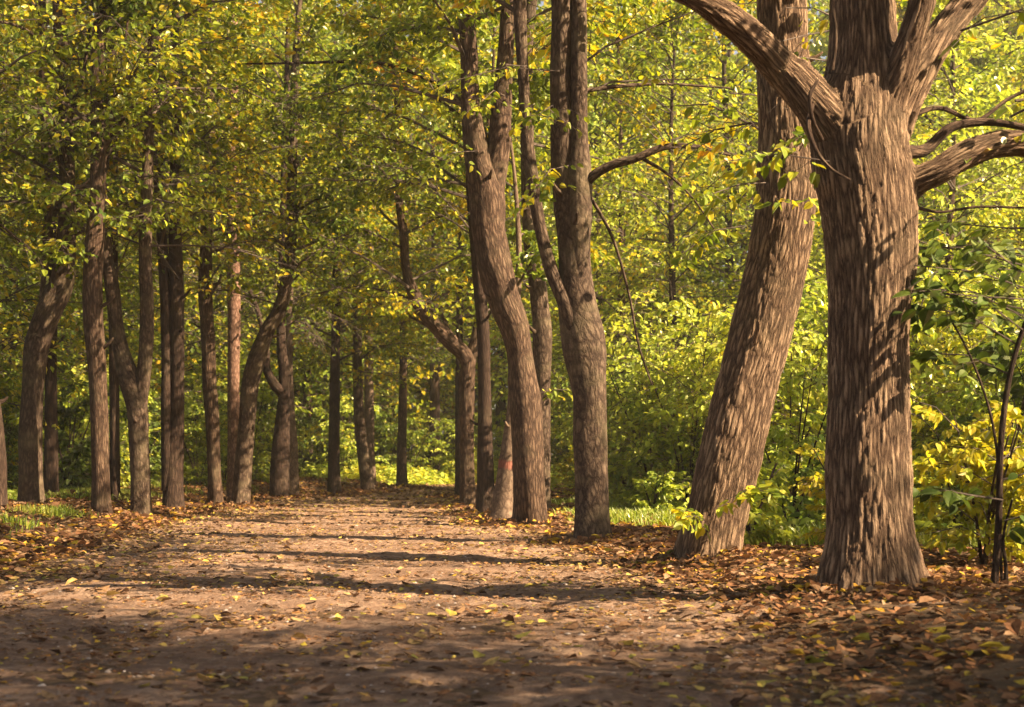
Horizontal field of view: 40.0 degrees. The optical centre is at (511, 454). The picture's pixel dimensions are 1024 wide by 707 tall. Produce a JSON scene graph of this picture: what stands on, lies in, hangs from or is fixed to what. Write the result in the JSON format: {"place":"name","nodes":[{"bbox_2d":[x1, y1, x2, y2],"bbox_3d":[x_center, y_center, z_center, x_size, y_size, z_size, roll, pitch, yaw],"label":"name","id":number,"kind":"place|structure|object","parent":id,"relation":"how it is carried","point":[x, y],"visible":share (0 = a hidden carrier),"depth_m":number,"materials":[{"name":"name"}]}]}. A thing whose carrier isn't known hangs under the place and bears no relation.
{"place":"outdoors","nodes":[
{"label":"outdoors","id":0,"kind":"place"},
{"bbox_2d":[0,483,931,706],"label":"path","id":1,"kind":"structure","parent":0,"point":[576,695],"depth_m":7.59,"materials":[{"name":"brown soil"}]},
{"bbox_2d":[0,514,853,706],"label":"pebbles","id":2,"kind":"object","parent":1,"relation":"on","point":[473,692],"visible":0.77,"depth_m":7.89,"materials":[{"name":"stone"}]},
{"bbox_2d":[0,471,984,549],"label":"grass","id":3,"kind":"structure","parent":0,"point":[665,516],"depth_m":17.33,"materials":[{"name":"green plant"}]},
{"bbox_2d":[0,456,1023,706],"bbox_3d":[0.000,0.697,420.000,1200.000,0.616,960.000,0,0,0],"label":"ground","id":4,"kind":"structure","parent":0,"point":[982,670],"depth_m":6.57,"materials":[{"name":"brown plant"}]},
{"bbox_2d":[2,405,19,489],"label":"shrub","id":5,"kind":"object","parent":4,"relation":"on","point":[11,433],"visible":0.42,"depth_m":23.39,"materials":[{"name":"green plant"}]},
{"bbox_2d":[0,100,49,276],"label":"forest tree","id":6,"kind":"object","parent":4,"relation":"on","point":[16,132],"visible":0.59,"depth_m":19.04,"materials":[{"name":"green plant"}]},
{"bbox_2d":[0,0,89,359],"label":"forest tree","id":7,"kind":"object","parent":4,"relation":"on","point":[3,305],"visible":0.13,"depth_m":27.17,"materials":[{"name":"green plant"}]},
{"bbox_2d":[1,373,88,488],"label":"shrub","id":8,"kind":"object","parent":4,"relation":"on","point":[61,382],"visible":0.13,"depth_m":26.45,"materials":[{"name":"green plant"}]},
{"bbox_2d":[5,380,121,483],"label":"shrub","id":9,"kind":"object","parent":4,"relation":"on","point":[66,404],"visible":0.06,"depth_m":29.35,"materials":[{"name":"green plant"}]},
{"bbox_2d":[1,380,129,489],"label":"shrub","id":10,"kind":"object","parent":4,"relation":"on","point":[69,474],"visible":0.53,"depth_m":25.07,"materials":[{"name":"green plant"}]},
{"bbox_2d":[0,10,131,508],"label":"linden tree","id":11,"kind":"object","parent":4,"relation":"on","point":[3,456],"visible":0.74,"depth_m":18.33,"materials":[{"name":"green plant"}]},
{"bbox_2d":[0,0,139,429],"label":"forest tree","id":12,"kind":"object","parent":4,"relation":"on","point":[18,328],"visible":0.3,"depth_m":22.92,"materials":[{"name":"green plant"}]},
{"bbox_2d":[0,0,156,464],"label":"forest tree","id":13,"kind":"object","parent":4,"relation":"on","point":[13,223],"visible":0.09,"depth_m":30.29,"materials":[{"name":"green plant"}]},
{"bbox_2d":[66,379,160,486],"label":"shrub","id":14,"kind":"object","parent":4,"relation":"on","point":[85,421],"visible":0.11,"depth_m":28.32,"materials":[{"name":"green plant"}]},
{"bbox_2d":[68,364,160,482],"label":"shrub","id":15,"kind":"object","parent":4,"relation":"on","point":[152,381],"visible":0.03,"depth_m":32.00,"materials":[{"name":"green plant"}]},
{"bbox_2d":[0,0,233,493],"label":"linden tree","id":16,"kind":"object","parent":4,"relation":"on","point":[51,478],"visible":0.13,"depth_m":22.42,"materials":[{"name":"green plant"}]},
{"bbox_2d":[0,0,237,497],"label":"linden tree","id":17,"kind":"object","parent":4,"relation":"on","point":[114,444],"visible":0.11,"depth_m":22.39,"materials":[{"name":"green plant"}]},
{"bbox_2d":[0,30,241,439],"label":"forest tree","id":18,"kind":"object","parent":4,"relation":"on","point":[72,351],"visible":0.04,"depth_m":37.52,"materials":[{"name":"green plant"}]},
{"bbox_2d":[5,124,263,434],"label":"forest tree","id":19,"kind":"object","parent":4,"relation":"on","point":[72,363],"visible":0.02,"depth_m":40.93,"materials":[{"name":"green plant"}]},
{"bbox_2d":[0,0,272,502],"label":"linden tree","id":20,"kind":"object","parent":4,"relation":"on","point":[57,261],"visible":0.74,"depth_m":19.47,"materials":[{"name":"green plant"}]},
{"bbox_2d":[119,396,186,485],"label":"shrub","id":21,"kind":"object","parent":4,"relation":"on","point":[153,424],"visible":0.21,"depth_m":29.86,"materials":[{"name":"green plant"}]},
{"bbox_2d":[30,1,285,510],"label":"linden tree","id":22,"kind":"object","parent":4,"relation":"on","point":[171,288],"visible":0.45,"depth_m":22.11,"materials":[{"name":"green plant"}]},
{"bbox_2d":[56,5,298,404],"bbox_3d":[-8.401,-5.726,34.858,6.573,13.123,6.210,0,0,-22],"label":"forest tree","id":23,"kind":"object","parent":4,"relation":"on","point":[196,366],"visible":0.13,"depth_m":34.87,"materials":[{"name":"green plant"}]},
{"bbox_2d":[149,393,207,481],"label":"shrub","id":24,"kind":"object","parent":4,"relation":"on","point":[190,407],"visible":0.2,"depth_m":34.21,"materials":[{"name":"green plant"}]},
{"bbox_2d":[0,0,369,515],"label":"linden tree","id":25,"kind":"object","parent":4,"relation":"on","point":[93,304],"visible":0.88,"depth_m":18.96,"materials":[{"name":"green plant"}]},
{"bbox_2d":[0,0,373,515],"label":"linden tree","id":26,"kind":"object","parent":4,"relation":"on","point":[134,381],"visible":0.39,"depth_m":19.96,"materials":[{"name":"green plant"}]},
{"bbox_2d":[150,420,227,485],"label":"shrub","id":27,"kind":"object","parent":4,"relation":"on","point":[194,467],"visible":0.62,"depth_m":31.65,"materials":[{"name":"green plant"}]},
{"bbox_2d":[106,53,330,473],"bbox_3d":[-8.723,-5.434,39.289,7.126,12.444,7.228,0,0,-13],"label":"forest tree","id":28,"kind":"object","parent":4,"relation":"on","point":[186,315],"visible":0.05,"depth_m":39.57,"materials":[{"name":"green plant"}]},
{"bbox_2d":[187,406,260,490],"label":"shrub","id":29,"kind":"object","parent":4,"relation":"on","point":[223,455],"visible":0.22,"depth_m":33.35,"materials":[{"name":"green plant"}]},
{"bbox_2d":[200,380,277,482],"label":"shrub","id":30,"kind":"object","parent":4,"relation":"on","point":[266,394],"visible":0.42,"depth_m":35.79,"materials":[{"name":"green plant"}]},
{"bbox_2d":[132,65,345,419],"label":"forest tree","id":31,"kind":"object","parent":4,"relation":"on","point":[248,349],"visible":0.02,"depth_m":43.98,"materials":[{"name":"green plant"}]},
{"bbox_2d":[119,0,368,504],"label":"linden tree","id":32,"kind":"object","parent":4,"relation":"on","point":[206,327],"visible":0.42,"depth_m":24.90,"materials":[{"name":"green plant"}]},
{"bbox_2d":[128,13,386,497],"bbox_3d":[-5.249,-4.261,29.626,5.476,10.690,5.270,0,0,0],"label":"linden tree","id":33,"kind":"object","parent":4,"relation":"on","point":[279,483],"visible":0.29,"depth_m":29.98,"materials":[{"name":"green plant"}]},
{"bbox_2d":[144,0,380,497],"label":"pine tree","id":34,"kind":"object","parent":4,"relation":"on","point":[233,361],"visible":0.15,"depth_m":28.45,"materials":[{"name":"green plant"}]},
{"bbox_2d":[123,0,421,503],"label":"linden tree","id":35,"kind":"object","parent":4,"relation":"on","point":[250,383],"visible":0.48,"depth_m":25.11,"materials":[{"name":"green plant"}]},
{"bbox_2d":[193,28,367,493],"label":"linden tree","id":36,"kind":"object","parent":4,"relation":"on","point":[289,324],"visible":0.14,"depth_m":31.39,"materials":[{"name":"green plant"}]},
{"bbox_2d":[253,398,320,474],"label":"shrub","id":37,"kind":"object","parent":4,"relation":"on","point":[304,421],"visible":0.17,"depth_m":37.74,"materials":[{"name":"green plant"}]},
{"bbox_2d":[154,0,427,399],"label":"forest tree","id":38,"kind":"object","parent":4,"relation":"on","point":[280,32],"visible":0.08,"depth_m":42.07,"materials":[{"name":"green plant"}]},
{"bbox_2d":[267,425,321,476],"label":"shrub","id":39,"kind":"object","parent":4,"relation":"on","point":[301,463],"visible":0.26,"depth_m":41.29,"materials":[{"name":"green plant"}]},
{"bbox_2d":[196,37,439,493],"bbox_3d":[-4.249,-4.431,32.885,5.298,11.029,4.858,0,0,0],"label":"linden tree","id":40,"kind":"object","parent":4,"relation":"on","point":[334,482],"visible":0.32,"depth_m":32.72,"materials":[{"name":"green plant"}]},
{"bbox_2d":[186,40,458,461],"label":"forest tree","id":41,"kind":"object","parent":4,"relation":"on","point":[309,403],"visible":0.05,"depth_m":46.31,"materials":[{"name":"green plant"}]},
{"bbox_2d":[213,0,477,462],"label":"tree","id":42,"kind":"object","parent":4,"relation":"on","point":[394,365],"visible":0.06,"depth_m":47.52,"materials":[{"name":"green plant"}]},
{"bbox_2d":[304,395,390,476],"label":"shrub","id":43,"kind":"object","parent":4,"relation":"on","point":[349,406],"visible":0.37,"depth_m":44.48,"materials":[{"name":"green plant"}]},
{"bbox_2d":[320,426,375,475],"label":"shrub","id":44,"kind":"object","parent":4,"relation":"on","point":[344,439],"visible":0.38,"depth_m":44.24,"materials":[{"name":"green plant"}]},
{"bbox_2d":[257,73,442,490],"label":"linden tree","id":45,"kind":"object","parent":4,"relation":"on","point":[365,469],"visible":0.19,"depth_m":34.74,"materials":[{"name":"green plant"}]},
{"bbox_2d":[294,120,449,483],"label":"linden tree","id":46,"kind":"object","parent":4,"relation":"on","point":[369,403],"visible":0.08,"depth_m":40.90,"materials":[{"name":"green plant"}]},
{"bbox_2d":[298,94,469,485],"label":"linden tree","id":47,"kind":"object","parent":4,"relation":"on","point":[401,471],"visible":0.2,"depth_m":39.41,"materials":[{"name":"green plant"}]},
{"bbox_2d":[156,0,640,512],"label":"linden tree","id":48,"kind":"object","parent":4,"relation":"on","point":[485,481],"visible":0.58,"depth_m":21.95,"materials":[{"name":"green plant"}]},
{"bbox_2d":[294,104,506,464],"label":"tree","id":49,"kind":"object","parent":4,"relation":"on","point":[424,404],"visible":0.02,"depth_m":50.66,"materials":[{"name":"green plant"}]},
{"bbox_2d":[374,406,434,469],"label":"shrub","id":50,"kind":"object","parent":4,"relation":"on","point":[417,418],"visible":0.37,"depth_m":46.84,"materials":[{"name":"green plant"}]},
{"bbox_2d":[374,407,448,468],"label":"shrub","id":51,"kind":"object","parent":4,"relation":"on","point":[422,454],"visible":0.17,"depth_m":48.59,"materials":[{"name":"green plant"}]},
{"bbox_2d":[374,417,454,474],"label":"shrub","id":52,"kind":"object","parent":4,"relation":"on","point":[412,441],"visible":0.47,"depth_m":45.45,"materials":[{"name":"green plant"}]},
{"bbox_2d":[257,0,613,506],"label":"linden tree","id":53,"kind":"object","parent":4,"relation":"on","point":[450,341],"visible":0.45,"depth_m":24.79,"materials":[{"name":"green plant"}]},
{"bbox_2d":[316,1,554,477],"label":"tree","id":54,"kind":"object","parent":4,"relation":"on","point":[434,389],"visible":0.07,"depth_m":47.59,"materials":[{"name":"green plant"}]},
{"bbox_2d":[421,413,477,478],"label":"shrub","id":55,"kind":"object","parent":4,"relation":"on","point":[448,460],"visible":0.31,"depth_m":46.82,"materials":[{"name":"green plant"}]},
{"bbox_2d":[362,36,558,495],"bbox_3d":[-0.760,-3.968,31.086,5.114,10.096,4.971,0,0,-6],"label":"linden tree","id":56,"kind":"object","parent":4,"relation":"on","point":[458,324],"visible":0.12,"depth_m":30.95,"materials":[{"name":"green plant"}]},
{"bbox_2d":[249,0,695,525],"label":"linden tree","id":57,"kind":"object","parent":4,"relation":"on","point":[486,158],"visible":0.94,"depth_m":18.39,"materials":[{"name":"brown plant"}]},
{"bbox_2d":[390,0,559,455],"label":"tree","id":58,"kind":"object","parent":4,"relation":"on","point":[469,309],"visible":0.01,"depth_m":56.01,"materials":[{"name":"green plant"}]},
{"bbox_2d":[0,0,1003,468],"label":"wood","id":59,"kind":"object","parent":4,"relation":"on","point":[732,56],"visible":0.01,"depth_m":74.50,"materials":[{"name":"green plant"}]},
{"bbox_2d":[7,459,1023,548],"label":"undergrowth","id":60,"kind":"object","parent":4,"relation":"on","point":[419,476],"visible":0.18,"depth_m":42.40,"materials":[{"name":"green plant"}]},
{"bbox_2d":[397,0,641,455],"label":"tree","id":61,"kind":"object","parent":4,"relation":"on","point":[501,406],"visible":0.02,"depth_m":53.63,"materials":[{"name":"green plant"}]},
{"bbox_2d":[423,58,623,518],"bbox_3d":[0.036,-2.277,19.689,2.665,6.743,2.651,0,0,22],"label":"linden tree","id":62,"kind":"object","parent":4,"relation":"on","point":[502,504],"visible":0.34,"depth_m":19.36,"materials":[{"name":"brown plant"}]},
{"bbox_2d":[394,0,669,509],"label":"linden tree","id":63,"kind":"object","parent":4,"relation":"on","point":[541,329],"visible":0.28,"depth_m":20.40,"materials":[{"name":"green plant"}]},
{"bbox_2d":[554,447,574,494],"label":"shrub","id":64,"kind":"object","parent":4,"relation":"on","point":[565,467],"visible":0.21,"depth_m":27.75,"materials":[{"name":"green plant"}]},
{"bbox_2d":[455,65,691,441],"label":"young tree","id":65,"kind":"object","parent":4,"relation":"on","point":[530,320],"visible":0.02,"depth_m":38.44,"materials":[{"name":"green plant"}]},
{"bbox_2d":[450,29,733,440],"bbox_3d":[1.744,-4.386,32.431,6.138,10.730,6.306,0,0,-30],"label":"young tree","id":66,"kind":"object","parent":4,"relation":"on","point":[595,194],"visible":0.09,"depth_m":32.00,"materials":[{"name":"green plant"}]},
{"bbox_2d":[442,0,757,489],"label":"young tree","id":67,"kind":"object","parent":4,"relation":"on","point":[621,232],"visible":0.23,"depth_m":28.52,"materials":[{"name":"green plant"}]},
{"bbox_2d":[492,24,718,434],"bbox_3d":[2.521,-5.016,35.623,7.047,11.992,6.860,0,0,-13],"label":"young tree","id":68,"kind":"object","parent":4,"relation":"on","point":[653,214],"visible":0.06,"depth_m":35.18,"materials":[{"name":"green plant"}]},
{"bbox_2d":[413,0,819,539],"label":"linden tree","id":69,"kind":"object","parent":4,"relation":"on","point":[572,178],"visible":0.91,"depth_m":14.82,"materials":[{"name":"brown plant"}]},
{"bbox_2d":[551,326,692,498],"bbox_3d":[2.022,-0.593,24.874,3.405,3.319,3.181,0,0,32],"label":"tall shrub","id":70,"kind":"object","parent":4,"relation":"on","point":[568,425],"visible":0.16,"depth_m":24.58,"materials":[{"name":"green plant"}]},
{"bbox_2d":[567,354,713,505],"bbox_3d":[1.915,-0.173,21.869,2.481,2.807,2.252,0,0,-29],"label":"shrub","id":71,"kind":"object","parent":4,"relation":"on","point":[615,433],"visible":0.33,"depth_m":21.66,"materials":[{"name":"green plant"}]},
{"bbox_2d":[525,0,757,464],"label":"young tree","id":72,"kind":"object","parent":4,"relation":"on","point":[672,289],"visible":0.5,"depth_m":25.35,"materials":[{"name":"green plant"}]},
{"bbox_2d":[632,471,682,512],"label":"shrub","id":73,"kind":"object","parent":4,"relation":"on","point":[658,487],"visible":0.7,"depth_m":18.89,"materials":[{"name":"green plant"}]},
{"bbox_2d":[644,470,691,509],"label":"shrub","id":74,"kind":"object","parent":4,"relation":"on","point":[678,476],"visible":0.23,"depth_m":19.91,"materials":[{"name":"green plant"}]},
{"bbox_2d":[556,0,828,407],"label":"young tree","id":75,"kind":"object","parent":4,"relation":"on","point":[729,283],"visible":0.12,"depth_m":29.66,"materials":[{"name":"green plant"}]},
{"bbox_2d":[604,4,821,354],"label":"young tree","id":76,"kind":"object","parent":4,"relation":"on","point":[704,48],"visible":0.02,"depth_m":46.34,"materials":[{"name":"green plant"}]},
{"bbox_2d":[601,290,825,505],"bbox_3d":[2.666,-0.722,21.019,3.544,3.698,3.794,0,0,-24],"label":"tall shrub","id":77,"kind":"object","parent":4,"relation":"on","point":[663,410],"visible":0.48,"depth_m":20.84,"materials":[{"name":"green plant"}]},
{"bbox_2d":[612,52,825,427],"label":"young tree","id":78,"kind":"object","parent":4,"relation":"on","point":[730,66],"visible":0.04,"depth_m":35.87,"materials":[{"name":"green plant"}]},
{"bbox_2d":[615,96,825,433],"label":"young tree","id":79,"kind":"object","parent":4,"relation":"on","point":[751,211],"visible":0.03,"depth_m":33.09,"materials":[{"name":"green plant"}]},
{"bbox_2d":[630,302,823,488],"bbox_3d":[3.709,-0.656,22.793,3.328,3.472,3.563,0,0,20],"label":"tall shrub","id":80,"kind":"object","parent":4,"relation":"on","point":[687,428],"visible":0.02,"depth_m":22.55,"materials":[{"name":"green plant"}]},
{"bbox_2d":[743,463,799,547],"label":"shrub","id":81,"kind":"object","parent":4,"relation":"on","point":[762,510],"visible":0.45,"depth_m":13.24,"materials":[{"name":"green plant"}]},
{"bbox_2d":[632,280,914,509],"bbox_3d":[3.954,-0.769,20.134,3.556,3.711,3.807,0,0,-27],"label":"tall shrub","id":82,"kind":"object","parent":4,"relation":"on","point":[817,339],"visible":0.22,"depth_m":19.79,"materials":[{"name":"green plant"}]},
{"bbox_2d":[745,350,827,529],"bbox_3d":[3.138,0.031,14.520,1.957,2.215,1.776,0,0,-15],"label":"shrub","id":83,"kind":"object","parent":4,"relation":"on","point":[819,417],"visible":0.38,"depth_m":14.55,"materials":[{"name":"green plant"}]},
{"bbox_2d":[638,0,1000,563],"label":"linden tree","id":84,"kind":"object","parent":4,"relation":"on","point":[726,493],"visible":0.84,"depth_m":11.62,"materials":[{"name":"brown plant"}]},
{"bbox_2d":[673,0,1023,594],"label":"linden tree","id":85,"kind":"object","parent":4,"relation":"on","point":[857,110],"visible":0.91,"depth_m":8.65,"materials":[{"name":"brown plant"}]},
{"bbox_2d":[693,231,1004,507],"bbox_3d":[5.376,-1.033,20.924,4.137,4.318,4.430,0,0,-35],"label":"tall shrub","id":86,"kind":"object","parent":4,"relation":"on","point":[803,322],"visible":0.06,"depth_m":20.34,"materials":[{"name":"green plant"}]},
{"bbox_2d":[788,433,916,541],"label":"shrub","id":87,"kind":"object","parent":4,"relation":"on","point":[819,482],"visible":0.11,"depth_m":12.27,"materials":[{"name":"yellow plant"}]},
{"bbox_2d":[727,74,985,335],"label":"young tree","id":88,"kind":"object","parent":4,"relation":"on","point":[818,272],"visible":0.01,"depth_m":26.80,"materials":[{"name":"green plant"}]},
{"bbox_2d":[741,58,1023,314],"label":"young tree","id":89,"kind":"object","parent":4,"relation":"on","point":[946,187],"visible":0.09,"depth_m":28.43,"materials":[{"name":"green plant"}]},
{"bbox_2d":[791,268,1020,477],"bbox_3d":[5.906,-1.069,22.302,4.220,4.404,4.519,0,0,11],"label":"tall shrub","id":90,"kind":"object","parent":4,"relation":"on","point":[945,389],"visible":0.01,"depth_m":21.73,"materials":[{"name":"green plant"}]},
{"bbox_2d":[807,0,1017,130],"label":"tall tree","id":91,"kind":"object","parent":4,"relation":"on","point":[816,51],"depth_m":50.65,"materials":[{"name":"green plant"}]},
{"bbox_2d":[808,0,1023,437],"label":"young tree","id":92,"kind":"object","parent":4,"relation":"on","point":[953,81],"visible":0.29,"depth_m":23.22,"materials":[{"name":"green plant"}]},
{"bbox_2d":[819,29,1019,269],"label":"young tree","id":93,"kind":"object","parent":4,"relation":"on","point":[973,113],"visible":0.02,"depth_m":33.86,"materials":[{"name":"green plant"}]},
{"bbox_2d":[820,0,1023,253],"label":"tall tree","id":94,"kind":"object","parent":4,"relation":"on","point":[991,5],"visible":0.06,"depth_m":42.89,"materials":[{"name":"green plant"}]},
{"bbox_2d":[891,217,1023,584],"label":"sapling","id":95,"kind":"object","parent":4,"relation":"on","point":[975,254],"visible":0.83,"depth_m":8.98,"materials":[{"name":"green plant"}]},
{"bbox_2d":[911,411,1009,533],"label":"shrub","id":96,"kind":"object","parent":4,"relation":"on","point":[948,433],"visible":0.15,"depth_m":14.00,"materials":[{"name":"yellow plant"}]},
{"bbox_2d":[910,390,1023,568],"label":"shrub","id":97,"kind":"object","parent":4,"relation":"on","point":[965,451],"visible":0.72,"depth_m":10.53,"materials":[{"name":"yellow plant"}]},
{"bbox_2d":[910,266,1023,486],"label":"tall shrub","id":98,"kind":"object","parent":4,"relation":"on","point":[968,397],"visible":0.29,"depth_m":19.94,"materials":[{"name":"green plant"}]},
{"bbox_2d":[917,253,1023,438],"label":"tall shrub","id":99,"kind":"object","parent":4,"relation":"on","point":[944,281],"visible":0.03,"depth_m":21.28,"materials":[{"name":"green plant"}]},
{"bbox_2d":[919,21,1023,271],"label":"young tree","id":100,"kind":"object","parent":4,"relation":"on","point":[978,61],"visible":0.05,"depth_m":41.65,"materials":[{"name":"green plant"}]},
{"bbox_2d":[920,39,1023,274],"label":"young tree","id":101,"kind":"object","parent":4,"relation":"on","point":[1003,89],"visible":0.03,"depth_m":37.55,"materials":[{"name":"green plant"}]},
{"bbox_2d":[922,303,1023,525],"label":"shrub","id":102,"kind":"object","parent":4,"relation":"on","point":[1003,357],"visible":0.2,"depth_m":15.36,"materials":[{"name":"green plant"}]},
{"bbox_2d":[938,87,1023,300],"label":"young tree","id":103,"kind":"object","parent":4,"relation":"on","point":[1016,175],"visible":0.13,"depth_m":26.00,"materials":[{"name":"green plant"}]},
{"bbox_2d":[942,43,1023,280],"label":"young tree","id":104,"kind":"object","parent":4,"relation":"on","point":[1019,82],"visible":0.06,"depth_m":31.24,"materials":[{"name":"green plant"}]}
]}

